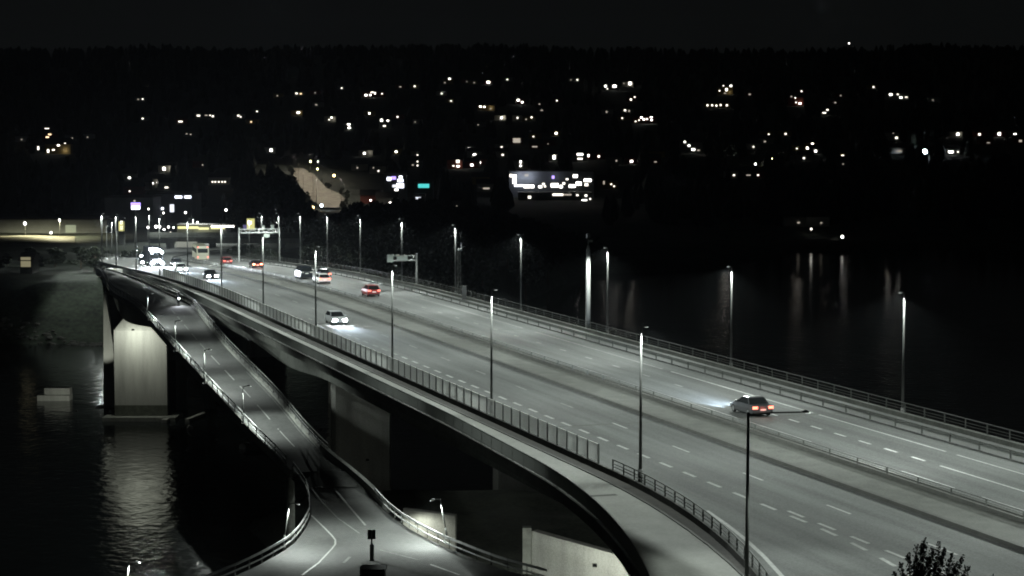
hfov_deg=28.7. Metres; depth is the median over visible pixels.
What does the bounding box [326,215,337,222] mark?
leafy tree
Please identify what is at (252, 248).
pine tree
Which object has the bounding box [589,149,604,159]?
house
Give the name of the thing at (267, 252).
leafy tree
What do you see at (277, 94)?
house
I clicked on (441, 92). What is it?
house
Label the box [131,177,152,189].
house
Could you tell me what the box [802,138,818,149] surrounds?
house
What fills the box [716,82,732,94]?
house
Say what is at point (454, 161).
house
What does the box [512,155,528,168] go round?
house
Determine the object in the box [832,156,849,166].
house
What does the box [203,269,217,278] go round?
car
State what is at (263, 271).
lamp post
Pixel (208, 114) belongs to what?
house
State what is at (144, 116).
house
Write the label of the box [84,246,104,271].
pine tree
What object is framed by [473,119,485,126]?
house
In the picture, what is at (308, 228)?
pine tree
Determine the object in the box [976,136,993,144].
house
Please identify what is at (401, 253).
lamp post
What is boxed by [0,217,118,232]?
warehouse
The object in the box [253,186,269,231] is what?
pine tree
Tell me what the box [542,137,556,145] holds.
house
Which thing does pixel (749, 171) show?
house
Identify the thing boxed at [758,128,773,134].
house
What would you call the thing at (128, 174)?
house
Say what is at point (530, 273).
leafy tree
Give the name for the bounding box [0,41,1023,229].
woods
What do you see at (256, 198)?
leafy tree
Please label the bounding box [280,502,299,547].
lamp post
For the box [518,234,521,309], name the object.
lamp post
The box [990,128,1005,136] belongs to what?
house
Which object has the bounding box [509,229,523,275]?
leafy tree
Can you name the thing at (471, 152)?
house
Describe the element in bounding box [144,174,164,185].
house
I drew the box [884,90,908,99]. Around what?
house
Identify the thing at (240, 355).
bridge railing
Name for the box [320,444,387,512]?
parapet wall
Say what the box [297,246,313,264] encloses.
leafy tree
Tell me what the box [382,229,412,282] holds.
pine tree
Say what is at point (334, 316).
car
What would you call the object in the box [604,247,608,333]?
lamp post
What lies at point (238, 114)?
house
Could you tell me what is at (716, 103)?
house
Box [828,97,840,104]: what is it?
house
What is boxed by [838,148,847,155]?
house
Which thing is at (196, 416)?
pile cap
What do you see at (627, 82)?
house
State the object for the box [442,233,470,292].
leafy tree
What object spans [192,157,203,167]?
house
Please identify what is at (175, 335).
lamp post
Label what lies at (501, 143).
house
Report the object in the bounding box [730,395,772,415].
car
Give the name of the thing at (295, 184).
pine tree
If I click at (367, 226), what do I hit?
leafy tree
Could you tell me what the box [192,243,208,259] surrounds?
bus
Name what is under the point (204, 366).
lamp post
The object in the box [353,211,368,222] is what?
leafy tree
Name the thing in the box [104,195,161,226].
shop building
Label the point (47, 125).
house
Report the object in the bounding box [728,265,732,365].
lamp post
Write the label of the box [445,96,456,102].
house
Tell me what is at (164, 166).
house
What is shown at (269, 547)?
guard rail
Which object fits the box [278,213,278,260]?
lamp post
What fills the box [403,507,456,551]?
abutment wall
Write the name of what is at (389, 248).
pine tree
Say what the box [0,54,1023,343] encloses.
hillside
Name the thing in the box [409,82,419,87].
house
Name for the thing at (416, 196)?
shop building
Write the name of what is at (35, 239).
shore road
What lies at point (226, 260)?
car
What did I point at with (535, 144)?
house
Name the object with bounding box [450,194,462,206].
house
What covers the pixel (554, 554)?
abutment wall
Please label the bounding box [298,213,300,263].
lamp post
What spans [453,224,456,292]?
lamp post
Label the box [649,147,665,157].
house
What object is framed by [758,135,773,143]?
house
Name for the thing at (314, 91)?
house
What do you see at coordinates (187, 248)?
lamp post
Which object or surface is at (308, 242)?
pine tree
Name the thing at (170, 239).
overpass
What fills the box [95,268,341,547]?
cycle bridge
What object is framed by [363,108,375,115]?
house
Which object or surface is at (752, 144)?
house
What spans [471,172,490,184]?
house
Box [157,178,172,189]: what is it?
house
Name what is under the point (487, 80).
house
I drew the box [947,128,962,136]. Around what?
house
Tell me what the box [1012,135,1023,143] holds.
house
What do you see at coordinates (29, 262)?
house
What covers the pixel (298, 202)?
leafy tree
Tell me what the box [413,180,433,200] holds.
shop building
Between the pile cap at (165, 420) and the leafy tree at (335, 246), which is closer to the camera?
the pile cap at (165, 420)
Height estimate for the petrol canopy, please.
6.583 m
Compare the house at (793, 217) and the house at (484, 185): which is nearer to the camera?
the house at (793, 217)
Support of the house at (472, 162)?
on the hillside
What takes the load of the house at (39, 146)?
on the hillside
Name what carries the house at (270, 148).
on the hillside
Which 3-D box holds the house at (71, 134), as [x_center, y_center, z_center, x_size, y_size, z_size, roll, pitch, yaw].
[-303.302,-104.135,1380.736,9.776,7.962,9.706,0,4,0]
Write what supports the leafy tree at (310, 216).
on the hillside
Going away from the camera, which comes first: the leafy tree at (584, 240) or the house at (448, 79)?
the leafy tree at (584, 240)
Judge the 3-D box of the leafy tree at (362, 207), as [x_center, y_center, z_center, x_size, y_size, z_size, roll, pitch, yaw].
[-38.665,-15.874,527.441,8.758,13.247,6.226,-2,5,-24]
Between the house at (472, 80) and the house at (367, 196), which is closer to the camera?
the house at (367, 196)
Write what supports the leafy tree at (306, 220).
on the hillside
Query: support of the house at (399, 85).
on the hillside
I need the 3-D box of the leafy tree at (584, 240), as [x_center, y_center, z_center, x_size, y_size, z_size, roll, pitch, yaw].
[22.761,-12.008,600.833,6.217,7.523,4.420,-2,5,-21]
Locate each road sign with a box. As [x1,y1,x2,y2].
[176,242,196,246]
[368,530,375,560]
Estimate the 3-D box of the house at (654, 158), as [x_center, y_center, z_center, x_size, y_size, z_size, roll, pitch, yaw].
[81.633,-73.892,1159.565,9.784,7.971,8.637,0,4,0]
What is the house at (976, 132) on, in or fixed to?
on the hillside
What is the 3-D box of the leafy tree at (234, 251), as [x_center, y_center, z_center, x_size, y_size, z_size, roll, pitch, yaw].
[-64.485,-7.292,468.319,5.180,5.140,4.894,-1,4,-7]
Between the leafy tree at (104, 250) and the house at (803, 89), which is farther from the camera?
the house at (803, 89)
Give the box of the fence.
[163,268,599,463]
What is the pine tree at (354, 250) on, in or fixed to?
on the hillside
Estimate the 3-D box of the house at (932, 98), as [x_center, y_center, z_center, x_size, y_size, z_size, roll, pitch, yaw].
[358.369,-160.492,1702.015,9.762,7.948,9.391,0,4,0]
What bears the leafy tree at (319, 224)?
on the hillside
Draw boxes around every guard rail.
[205,461,309,575]
[233,256,1023,458]
[374,488,546,575]
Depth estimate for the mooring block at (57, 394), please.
306.12 m
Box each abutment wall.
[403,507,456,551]
[523,526,628,575]
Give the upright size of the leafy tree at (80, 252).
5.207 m
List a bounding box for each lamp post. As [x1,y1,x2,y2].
[101,213,102,261]
[106,226,107,267]
[115,214,116,264]
[127,561,139,575]
[135,214,137,268]
[146,293,152,320]
[159,215,161,274]
[174,320,180,351]
[187,218,189,283]
[202,348,210,383]
[221,223,223,296]
[241,385,250,423]
[261,213,261,258]
[262,233,265,314]
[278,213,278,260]
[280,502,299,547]
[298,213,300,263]
[315,246,318,337]
[325,213,327,266]
[358,215,360,272]
[391,264,395,370]
[399,218,402,280]
[431,499,447,539]
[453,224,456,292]
[490,288,496,415]
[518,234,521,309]
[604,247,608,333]
[638,325,647,482]
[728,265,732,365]
[745,410,809,575]
[899,291,904,411]
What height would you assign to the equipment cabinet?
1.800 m
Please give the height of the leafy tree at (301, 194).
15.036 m
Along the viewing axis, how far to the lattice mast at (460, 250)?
275.15 m
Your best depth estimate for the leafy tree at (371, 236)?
449.07 m
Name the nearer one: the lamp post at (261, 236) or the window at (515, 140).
the lamp post at (261, 236)
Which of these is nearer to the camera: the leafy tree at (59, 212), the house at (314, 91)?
the leafy tree at (59, 212)
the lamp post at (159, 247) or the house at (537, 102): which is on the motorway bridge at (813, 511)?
the lamp post at (159, 247)
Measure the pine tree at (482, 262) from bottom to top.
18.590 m
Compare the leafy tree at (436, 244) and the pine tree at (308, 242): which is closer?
the leafy tree at (436, 244)
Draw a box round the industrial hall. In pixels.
[508,170,593,197]
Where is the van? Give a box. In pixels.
[295,265,312,278]
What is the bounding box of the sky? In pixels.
[0,0,1023,57]
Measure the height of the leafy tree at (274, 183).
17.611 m
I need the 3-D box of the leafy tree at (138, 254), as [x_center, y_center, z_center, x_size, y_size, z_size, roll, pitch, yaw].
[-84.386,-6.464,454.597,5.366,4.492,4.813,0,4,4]
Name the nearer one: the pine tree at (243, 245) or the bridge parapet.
the bridge parapet
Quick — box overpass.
[147,232,310,248]
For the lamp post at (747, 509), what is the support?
on the motorway bridge at (813, 511)
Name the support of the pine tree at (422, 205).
on the hillside
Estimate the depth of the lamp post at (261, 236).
408.81 m
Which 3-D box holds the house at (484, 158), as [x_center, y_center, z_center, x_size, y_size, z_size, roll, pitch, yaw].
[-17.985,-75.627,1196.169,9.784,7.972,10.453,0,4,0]
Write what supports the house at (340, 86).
on the hillside
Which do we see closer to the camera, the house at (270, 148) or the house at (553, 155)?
the house at (553, 155)
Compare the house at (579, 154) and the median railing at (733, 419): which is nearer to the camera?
the median railing at (733, 419)
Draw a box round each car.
[138,257,149,264]
[171,258,182,266]
[174,263,186,271]
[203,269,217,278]
[220,257,231,263]
[249,260,261,267]
[312,273,330,283]
[316,269,330,276]
[325,310,346,324]
[361,284,379,295]
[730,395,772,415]
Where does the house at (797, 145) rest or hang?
on the hillside
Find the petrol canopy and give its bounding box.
[176,223,233,243]
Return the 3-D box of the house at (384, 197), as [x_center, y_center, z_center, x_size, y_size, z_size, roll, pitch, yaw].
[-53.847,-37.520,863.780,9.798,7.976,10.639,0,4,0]
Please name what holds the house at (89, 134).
on the hillside
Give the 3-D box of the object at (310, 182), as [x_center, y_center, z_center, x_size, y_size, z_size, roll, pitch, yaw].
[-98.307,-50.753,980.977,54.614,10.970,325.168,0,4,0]
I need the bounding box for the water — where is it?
[0,248,1023,575]
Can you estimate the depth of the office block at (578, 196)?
914.45 m
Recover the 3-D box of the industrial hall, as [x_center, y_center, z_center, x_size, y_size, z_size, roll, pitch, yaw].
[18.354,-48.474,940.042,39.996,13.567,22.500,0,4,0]
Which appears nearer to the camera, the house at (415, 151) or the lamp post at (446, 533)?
the lamp post at (446, 533)
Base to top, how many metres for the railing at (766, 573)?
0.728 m
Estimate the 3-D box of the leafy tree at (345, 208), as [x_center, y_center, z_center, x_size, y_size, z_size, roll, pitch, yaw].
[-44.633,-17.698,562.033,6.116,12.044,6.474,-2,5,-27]
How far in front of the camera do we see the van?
316.89 m
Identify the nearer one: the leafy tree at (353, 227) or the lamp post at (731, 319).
the lamp post at (731, 319)
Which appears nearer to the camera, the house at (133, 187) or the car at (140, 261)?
the car at (140, 261)
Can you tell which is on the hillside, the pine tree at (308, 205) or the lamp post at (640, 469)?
the pine tree at (308, 205)
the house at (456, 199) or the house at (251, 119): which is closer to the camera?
the house at (456, 199)
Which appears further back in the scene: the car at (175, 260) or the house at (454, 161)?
the house at (454, 161)
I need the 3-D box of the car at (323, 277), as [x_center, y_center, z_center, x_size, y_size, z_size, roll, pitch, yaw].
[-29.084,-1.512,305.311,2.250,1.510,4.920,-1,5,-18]
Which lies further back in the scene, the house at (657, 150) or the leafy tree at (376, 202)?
the house at (657, 150)
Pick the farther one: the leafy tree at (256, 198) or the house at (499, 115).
the house at (499, 115)
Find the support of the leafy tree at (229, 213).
on the hillside
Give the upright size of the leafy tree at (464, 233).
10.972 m
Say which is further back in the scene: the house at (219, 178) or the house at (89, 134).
the house at (89, 134)
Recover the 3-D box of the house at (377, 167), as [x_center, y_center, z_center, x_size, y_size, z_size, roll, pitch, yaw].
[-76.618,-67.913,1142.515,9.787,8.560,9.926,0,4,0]
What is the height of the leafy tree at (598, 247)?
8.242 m
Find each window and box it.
[513,138,519,142]
[524,185,533,187]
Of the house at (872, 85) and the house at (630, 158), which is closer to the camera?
the house at (630, 158)
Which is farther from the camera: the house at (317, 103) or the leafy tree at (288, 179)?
the house at (317, 103)
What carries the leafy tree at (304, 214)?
on the hillside
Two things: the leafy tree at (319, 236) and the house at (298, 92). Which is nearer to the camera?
the leafy tree at (319, 236)
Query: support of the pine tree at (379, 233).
on the hillside
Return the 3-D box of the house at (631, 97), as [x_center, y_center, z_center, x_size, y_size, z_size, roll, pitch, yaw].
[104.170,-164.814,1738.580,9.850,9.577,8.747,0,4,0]
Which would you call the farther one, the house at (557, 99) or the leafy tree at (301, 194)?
the house at (557, 99)
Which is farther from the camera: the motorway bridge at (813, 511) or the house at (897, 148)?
the house at (897, 148)
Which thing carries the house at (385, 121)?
on the hillside
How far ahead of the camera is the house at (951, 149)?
1239.09 m
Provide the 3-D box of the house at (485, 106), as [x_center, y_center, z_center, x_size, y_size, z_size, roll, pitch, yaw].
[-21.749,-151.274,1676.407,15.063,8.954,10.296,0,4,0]
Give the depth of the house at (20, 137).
1357.72 m
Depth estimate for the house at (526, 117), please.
1564.13 m
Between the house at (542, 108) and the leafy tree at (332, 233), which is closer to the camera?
the leafy tree at (332, 233)
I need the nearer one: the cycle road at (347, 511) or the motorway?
the cycle road at (347, 511)
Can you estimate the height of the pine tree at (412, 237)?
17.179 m
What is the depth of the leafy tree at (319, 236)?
477.85 m
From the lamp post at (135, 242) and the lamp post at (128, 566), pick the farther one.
the lamp post at (135, 242)
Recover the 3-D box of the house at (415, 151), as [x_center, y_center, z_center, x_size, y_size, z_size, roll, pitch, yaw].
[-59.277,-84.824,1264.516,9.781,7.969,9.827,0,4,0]
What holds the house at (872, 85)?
on the hillside
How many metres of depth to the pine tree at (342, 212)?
560.04 m
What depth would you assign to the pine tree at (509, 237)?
486.68 m
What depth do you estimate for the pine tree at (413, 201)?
552.65 m
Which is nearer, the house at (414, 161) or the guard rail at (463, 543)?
the guard rail at (463, 543)
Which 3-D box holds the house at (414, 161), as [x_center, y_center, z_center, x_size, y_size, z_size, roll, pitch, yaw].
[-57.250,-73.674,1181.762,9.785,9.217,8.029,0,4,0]
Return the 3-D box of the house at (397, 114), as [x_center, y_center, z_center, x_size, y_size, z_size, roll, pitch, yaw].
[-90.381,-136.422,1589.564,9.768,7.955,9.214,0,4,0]
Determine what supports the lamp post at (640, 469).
on the motorway bridge at (813, 511)
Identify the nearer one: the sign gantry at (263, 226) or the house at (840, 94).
the sign gantry at (263, 226)
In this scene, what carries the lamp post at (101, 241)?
on the motorway bridge at (813, 511)
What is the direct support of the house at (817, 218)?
on the hillside
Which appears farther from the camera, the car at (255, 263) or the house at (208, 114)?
the house at (208, 114)
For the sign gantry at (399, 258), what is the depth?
293.90 m
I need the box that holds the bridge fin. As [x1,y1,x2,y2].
[95,293,114,407]
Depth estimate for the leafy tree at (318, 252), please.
448.52 m
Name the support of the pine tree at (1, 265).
on the hillside
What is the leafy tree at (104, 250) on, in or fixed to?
on the hillside
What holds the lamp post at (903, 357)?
on the motorway bridge at (813, 511)
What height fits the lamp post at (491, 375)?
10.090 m
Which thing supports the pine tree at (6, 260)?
on the hillside
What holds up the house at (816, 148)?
on the hillside
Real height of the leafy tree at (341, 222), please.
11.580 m
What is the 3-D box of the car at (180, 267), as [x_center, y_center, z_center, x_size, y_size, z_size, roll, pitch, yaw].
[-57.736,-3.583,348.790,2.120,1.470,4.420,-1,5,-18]
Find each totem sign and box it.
[118,220,124,244]
[243,218,254,231]
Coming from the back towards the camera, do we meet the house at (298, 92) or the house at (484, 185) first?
the house at (298, 92)
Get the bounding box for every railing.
[96,264,286,463]
[123,268,649,575]
[132,271,328,448]
[179,257,1023,518]
[612,459,769,575]
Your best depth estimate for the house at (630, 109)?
1610.38 m
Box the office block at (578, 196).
[517,192,592,200]
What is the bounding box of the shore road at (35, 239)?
[0,235,74,243]
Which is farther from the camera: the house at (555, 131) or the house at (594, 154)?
the house at (555, 131)
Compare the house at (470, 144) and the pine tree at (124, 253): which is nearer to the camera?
the pine tree at (124, 253)
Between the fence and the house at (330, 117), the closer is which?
the fence
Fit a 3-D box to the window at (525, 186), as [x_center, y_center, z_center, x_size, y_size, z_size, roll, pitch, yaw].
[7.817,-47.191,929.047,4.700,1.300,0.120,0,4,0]
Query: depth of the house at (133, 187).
965.98 m
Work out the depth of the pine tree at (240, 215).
582.69 m
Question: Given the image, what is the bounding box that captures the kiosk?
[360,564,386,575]
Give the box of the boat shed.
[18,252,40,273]
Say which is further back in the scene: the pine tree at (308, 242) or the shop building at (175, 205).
the shop building at (175, 205)
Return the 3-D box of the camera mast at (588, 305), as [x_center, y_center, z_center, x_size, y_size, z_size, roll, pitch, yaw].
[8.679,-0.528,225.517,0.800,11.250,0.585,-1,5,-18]
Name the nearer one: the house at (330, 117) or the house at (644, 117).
the house at (644, 117)
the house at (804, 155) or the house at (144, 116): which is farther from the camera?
the house at (144, 116)
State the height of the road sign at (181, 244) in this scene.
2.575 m
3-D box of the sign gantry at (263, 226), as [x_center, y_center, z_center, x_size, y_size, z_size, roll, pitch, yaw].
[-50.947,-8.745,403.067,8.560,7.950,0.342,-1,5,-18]
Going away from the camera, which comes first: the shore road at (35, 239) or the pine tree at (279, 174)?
the shore road at (35, 239)
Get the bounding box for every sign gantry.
[238,225,279,261]
[387,253,417,283]
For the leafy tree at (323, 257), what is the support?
on the hillside
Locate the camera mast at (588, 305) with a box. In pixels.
[585,233,592,328]
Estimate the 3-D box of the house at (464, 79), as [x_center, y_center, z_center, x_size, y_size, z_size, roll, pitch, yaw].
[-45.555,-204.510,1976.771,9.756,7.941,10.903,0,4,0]
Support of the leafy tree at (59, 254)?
on the hillside
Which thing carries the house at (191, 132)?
on the hillside
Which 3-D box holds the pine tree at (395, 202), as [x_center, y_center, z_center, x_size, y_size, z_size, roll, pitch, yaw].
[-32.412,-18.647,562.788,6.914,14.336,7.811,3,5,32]
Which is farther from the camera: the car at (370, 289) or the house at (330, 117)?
the house at (330, 117)
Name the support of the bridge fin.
in the water
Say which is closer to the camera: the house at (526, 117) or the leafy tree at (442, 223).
the leafy tree at (442, 223)
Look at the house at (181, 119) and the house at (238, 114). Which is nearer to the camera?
the house at (181, 119)
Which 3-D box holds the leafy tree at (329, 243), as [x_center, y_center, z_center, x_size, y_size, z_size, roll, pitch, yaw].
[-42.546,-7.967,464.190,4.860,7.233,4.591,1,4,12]
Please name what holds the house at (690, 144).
on the hillside
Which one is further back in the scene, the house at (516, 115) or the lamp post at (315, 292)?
the house at (516, 115)
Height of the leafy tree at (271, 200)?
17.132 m
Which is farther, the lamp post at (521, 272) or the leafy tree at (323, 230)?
the leafy tree at (323, 230)
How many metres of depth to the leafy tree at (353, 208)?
551.86 m
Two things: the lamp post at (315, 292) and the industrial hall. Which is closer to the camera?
the lamp post at (315, 292)
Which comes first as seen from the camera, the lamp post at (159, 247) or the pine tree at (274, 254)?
the lamp post at (159, 247)
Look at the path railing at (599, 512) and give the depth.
149.36 m
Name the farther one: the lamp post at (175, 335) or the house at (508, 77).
the house at (508, 77)
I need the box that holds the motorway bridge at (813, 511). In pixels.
[99,257,1023,575]
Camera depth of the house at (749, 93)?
1774.82 m
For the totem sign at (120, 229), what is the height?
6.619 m
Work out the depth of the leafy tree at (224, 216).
614.71 m
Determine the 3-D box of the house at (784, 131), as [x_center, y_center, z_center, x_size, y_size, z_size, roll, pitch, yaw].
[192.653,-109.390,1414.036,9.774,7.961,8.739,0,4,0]
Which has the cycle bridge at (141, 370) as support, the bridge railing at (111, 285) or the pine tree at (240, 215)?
the bridge railing at (111, 285)
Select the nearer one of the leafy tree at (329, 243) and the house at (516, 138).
the leafy tree at (329, 243)
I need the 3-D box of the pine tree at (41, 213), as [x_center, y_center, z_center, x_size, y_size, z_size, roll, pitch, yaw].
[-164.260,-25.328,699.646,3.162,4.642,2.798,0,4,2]
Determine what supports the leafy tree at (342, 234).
on the hillside
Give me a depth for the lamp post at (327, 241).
351.07 m
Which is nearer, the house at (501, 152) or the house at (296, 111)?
the house at (501, 152)
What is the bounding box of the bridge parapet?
[245,253,1023,440]
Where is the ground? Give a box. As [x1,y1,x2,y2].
[247,489,610,575]
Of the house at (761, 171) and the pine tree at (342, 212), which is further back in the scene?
the house at (761, 171)
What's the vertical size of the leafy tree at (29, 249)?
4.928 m
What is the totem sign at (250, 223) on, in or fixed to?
on the hillside
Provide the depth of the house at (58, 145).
1256.44 m
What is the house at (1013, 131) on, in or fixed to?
on the hillside
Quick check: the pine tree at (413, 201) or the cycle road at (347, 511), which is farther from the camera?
the pine tree at (413, 201)
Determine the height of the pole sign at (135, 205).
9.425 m
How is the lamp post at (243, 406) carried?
on the cycle bridge at (141, 370)
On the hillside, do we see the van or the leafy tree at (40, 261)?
the leafy tree at (40, 261)
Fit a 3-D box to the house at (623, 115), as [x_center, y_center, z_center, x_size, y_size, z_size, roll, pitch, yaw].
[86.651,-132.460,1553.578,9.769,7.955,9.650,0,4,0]
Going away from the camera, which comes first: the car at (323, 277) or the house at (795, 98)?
the car at (323, 277)
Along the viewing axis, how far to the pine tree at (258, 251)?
461.82 m
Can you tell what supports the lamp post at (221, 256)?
on the motorway bridge at (813, 511)
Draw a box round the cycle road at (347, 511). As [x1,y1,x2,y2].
[236,471,524,575]
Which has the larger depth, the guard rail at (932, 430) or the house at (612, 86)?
the house at (612, 86)
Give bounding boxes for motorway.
[99,243,302,264]
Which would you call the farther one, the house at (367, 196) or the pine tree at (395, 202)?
the house at (367, 196)
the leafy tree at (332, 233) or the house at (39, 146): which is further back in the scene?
the house at (39, 146)
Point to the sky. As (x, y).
(788, 25)
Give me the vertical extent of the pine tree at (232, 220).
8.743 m
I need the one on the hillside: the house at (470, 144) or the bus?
the house at (470, 144)
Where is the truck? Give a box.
[143,245,163,266]
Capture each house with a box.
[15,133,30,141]
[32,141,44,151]
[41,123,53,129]
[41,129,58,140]
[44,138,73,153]
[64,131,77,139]
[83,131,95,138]
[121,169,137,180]
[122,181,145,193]
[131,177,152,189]
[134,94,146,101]
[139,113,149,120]
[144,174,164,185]
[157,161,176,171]
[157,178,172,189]
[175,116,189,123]
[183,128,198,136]
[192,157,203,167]
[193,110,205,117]
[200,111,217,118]
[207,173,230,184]
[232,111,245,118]
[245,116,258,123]
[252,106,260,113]
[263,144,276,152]
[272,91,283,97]
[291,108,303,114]
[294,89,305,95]
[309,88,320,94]
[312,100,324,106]
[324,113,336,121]
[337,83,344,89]
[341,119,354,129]
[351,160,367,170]
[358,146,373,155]
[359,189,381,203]
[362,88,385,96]
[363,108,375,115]
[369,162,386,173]
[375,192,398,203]
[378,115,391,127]
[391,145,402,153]
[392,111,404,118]
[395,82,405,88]
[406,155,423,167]
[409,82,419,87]
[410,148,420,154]
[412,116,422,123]
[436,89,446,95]
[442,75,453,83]
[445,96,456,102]
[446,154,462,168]
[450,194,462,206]
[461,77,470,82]
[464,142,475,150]
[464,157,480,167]
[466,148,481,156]
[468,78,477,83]
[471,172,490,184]
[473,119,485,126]
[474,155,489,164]
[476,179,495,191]
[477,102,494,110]
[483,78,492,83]
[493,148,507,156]
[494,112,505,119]
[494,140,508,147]
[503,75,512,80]
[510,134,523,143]
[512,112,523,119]
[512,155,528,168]
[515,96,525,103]
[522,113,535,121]
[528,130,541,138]
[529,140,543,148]
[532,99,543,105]
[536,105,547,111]
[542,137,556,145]
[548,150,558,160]
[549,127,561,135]
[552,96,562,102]
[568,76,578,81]
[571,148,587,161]
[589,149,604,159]
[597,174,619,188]
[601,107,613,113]
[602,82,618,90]
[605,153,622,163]
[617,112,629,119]
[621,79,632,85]
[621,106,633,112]
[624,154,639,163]
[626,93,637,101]
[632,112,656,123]
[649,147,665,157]
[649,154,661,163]
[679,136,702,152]
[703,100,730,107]
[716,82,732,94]
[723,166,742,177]
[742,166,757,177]
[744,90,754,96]
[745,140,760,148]
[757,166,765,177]
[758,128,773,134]
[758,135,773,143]
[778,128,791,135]
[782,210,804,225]
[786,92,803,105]
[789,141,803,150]
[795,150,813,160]
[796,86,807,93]
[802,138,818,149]
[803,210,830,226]
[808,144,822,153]
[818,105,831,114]
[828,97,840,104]
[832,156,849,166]
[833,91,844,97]
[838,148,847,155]
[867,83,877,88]
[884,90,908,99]
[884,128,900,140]
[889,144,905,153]
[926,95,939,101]
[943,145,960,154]
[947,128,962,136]
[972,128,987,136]
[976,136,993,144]
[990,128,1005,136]
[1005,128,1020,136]
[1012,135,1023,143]
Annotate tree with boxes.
[0,257,4,267]
[2,253,13,265]
[24,247,41,255]
[38,209,46,216]
[38,255,44,266]
[43,247,66,266]
[53,206,63,216]
[67,247,88,268]
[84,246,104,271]
[99,247,108,257]
[119,250,132,256]
[132,250,142,256]
[218,207,230,222]
[222,214,228,220]
[226,246,245,255]
[227,209,236,224]
[228,212,239,231]
[234,204,246,231]
[240,243,247,256]
[243,244,255,256]
[250,195,262,231]
[251,246,263,258]
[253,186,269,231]
[257,184,289,231]
[258,248,275,259]
[266,251,281,260]
[268,181,281,231]
[272,168,284,182]
[274,183,297,231]
[282,188,306,231]
[283,174,298,183]
[291,180,303,191]
[293,203,308,231]
[294,189,305,231]
[294,196,310,229]
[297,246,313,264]
[299,212,316,229]
[301,218,313,230]
[301,223,314,242]
[301,232,313,256]
[301,236,312,258]
[307,208,318,222]
[310,248,322,265]
[311,241,326,261]
[312,218,325,230]
[312,232,325,242]
[318,248,338,268]
[320,227,330,242]
[322,239,334,261]
[323,229,338,248]
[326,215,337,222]
[329,216,349,230]
[332,227,352,267]
[332,240,347,269]
[337,238,357,270]
[338,208,345,216]
[343,205,355,213]
[343,215,357,227]
[345,223,367,268]
[347,201,364,213]
[347,227,370,267]
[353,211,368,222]
[357,203,370,211]
[359,221,371,233]
[361,223,391,277]
[361,232,377,265]
[367,200,383,205]
[372,226,400,278]
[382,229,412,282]
[387,217,409,242]
[390,197,401,208]
[396,225,424,283]
[406,231,432,285]
[408,197,417,204]
[412,226,456,289]
[417,200,426,212]
[426,217,463,267]
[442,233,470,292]
[448,213,460,226]
[449,223,463,269]
[456,225,473,257]
[461,232,498,299]
[496,230,516,268]
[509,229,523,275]
[509,235,545,300]
[578,237,596,255]
[585,235,604,259]
[891,537,970,575]
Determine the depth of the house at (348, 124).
1489.71 m
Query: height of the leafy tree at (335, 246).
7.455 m
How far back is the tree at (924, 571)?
71.16 m
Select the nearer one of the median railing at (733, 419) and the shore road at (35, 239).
the median railing at (733, 419)
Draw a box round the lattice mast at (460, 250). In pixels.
[457,243,461,293]
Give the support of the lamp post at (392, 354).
on the motorway bridge at (813, 511)
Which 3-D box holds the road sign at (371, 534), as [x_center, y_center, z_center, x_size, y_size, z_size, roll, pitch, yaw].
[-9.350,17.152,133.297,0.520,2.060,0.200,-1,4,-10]
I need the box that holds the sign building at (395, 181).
[383,172,407,201]
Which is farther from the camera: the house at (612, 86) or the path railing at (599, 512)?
the house at (612, 86)
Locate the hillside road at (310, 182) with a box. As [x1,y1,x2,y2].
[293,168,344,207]
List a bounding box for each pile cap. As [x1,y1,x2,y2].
[161,413,182,422]
[185,412,205,421]
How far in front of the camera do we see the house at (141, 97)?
1694.89 m
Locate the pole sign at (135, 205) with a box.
[131,202,140,213]
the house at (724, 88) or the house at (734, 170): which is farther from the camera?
the house at (724, 88)
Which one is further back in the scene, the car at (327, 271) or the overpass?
the overpass
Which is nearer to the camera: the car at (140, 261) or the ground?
the ground
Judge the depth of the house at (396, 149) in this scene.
1283.41 m
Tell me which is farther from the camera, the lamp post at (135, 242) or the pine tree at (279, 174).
the pine tree at (279, 174)
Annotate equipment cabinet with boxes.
[462,286,466,299]
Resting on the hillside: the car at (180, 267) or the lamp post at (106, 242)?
the lamp post at (106, 242)
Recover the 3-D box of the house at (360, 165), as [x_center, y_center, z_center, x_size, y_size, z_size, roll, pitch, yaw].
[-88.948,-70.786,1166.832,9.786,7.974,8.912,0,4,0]
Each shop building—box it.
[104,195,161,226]
[155,191,201,226]
[412,194,425,201]
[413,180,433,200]
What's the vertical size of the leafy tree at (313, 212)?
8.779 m
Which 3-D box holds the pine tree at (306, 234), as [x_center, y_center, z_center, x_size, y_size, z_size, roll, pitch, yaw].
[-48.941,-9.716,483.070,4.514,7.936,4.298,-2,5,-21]
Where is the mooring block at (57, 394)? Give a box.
[37,387,72,400]
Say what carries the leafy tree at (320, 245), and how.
on the hillside
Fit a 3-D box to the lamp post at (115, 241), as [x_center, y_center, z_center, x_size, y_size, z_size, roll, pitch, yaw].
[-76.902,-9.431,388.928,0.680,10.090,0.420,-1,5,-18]
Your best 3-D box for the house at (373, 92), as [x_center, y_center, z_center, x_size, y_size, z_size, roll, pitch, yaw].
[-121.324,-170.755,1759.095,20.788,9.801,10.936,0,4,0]
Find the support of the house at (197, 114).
on the hillside

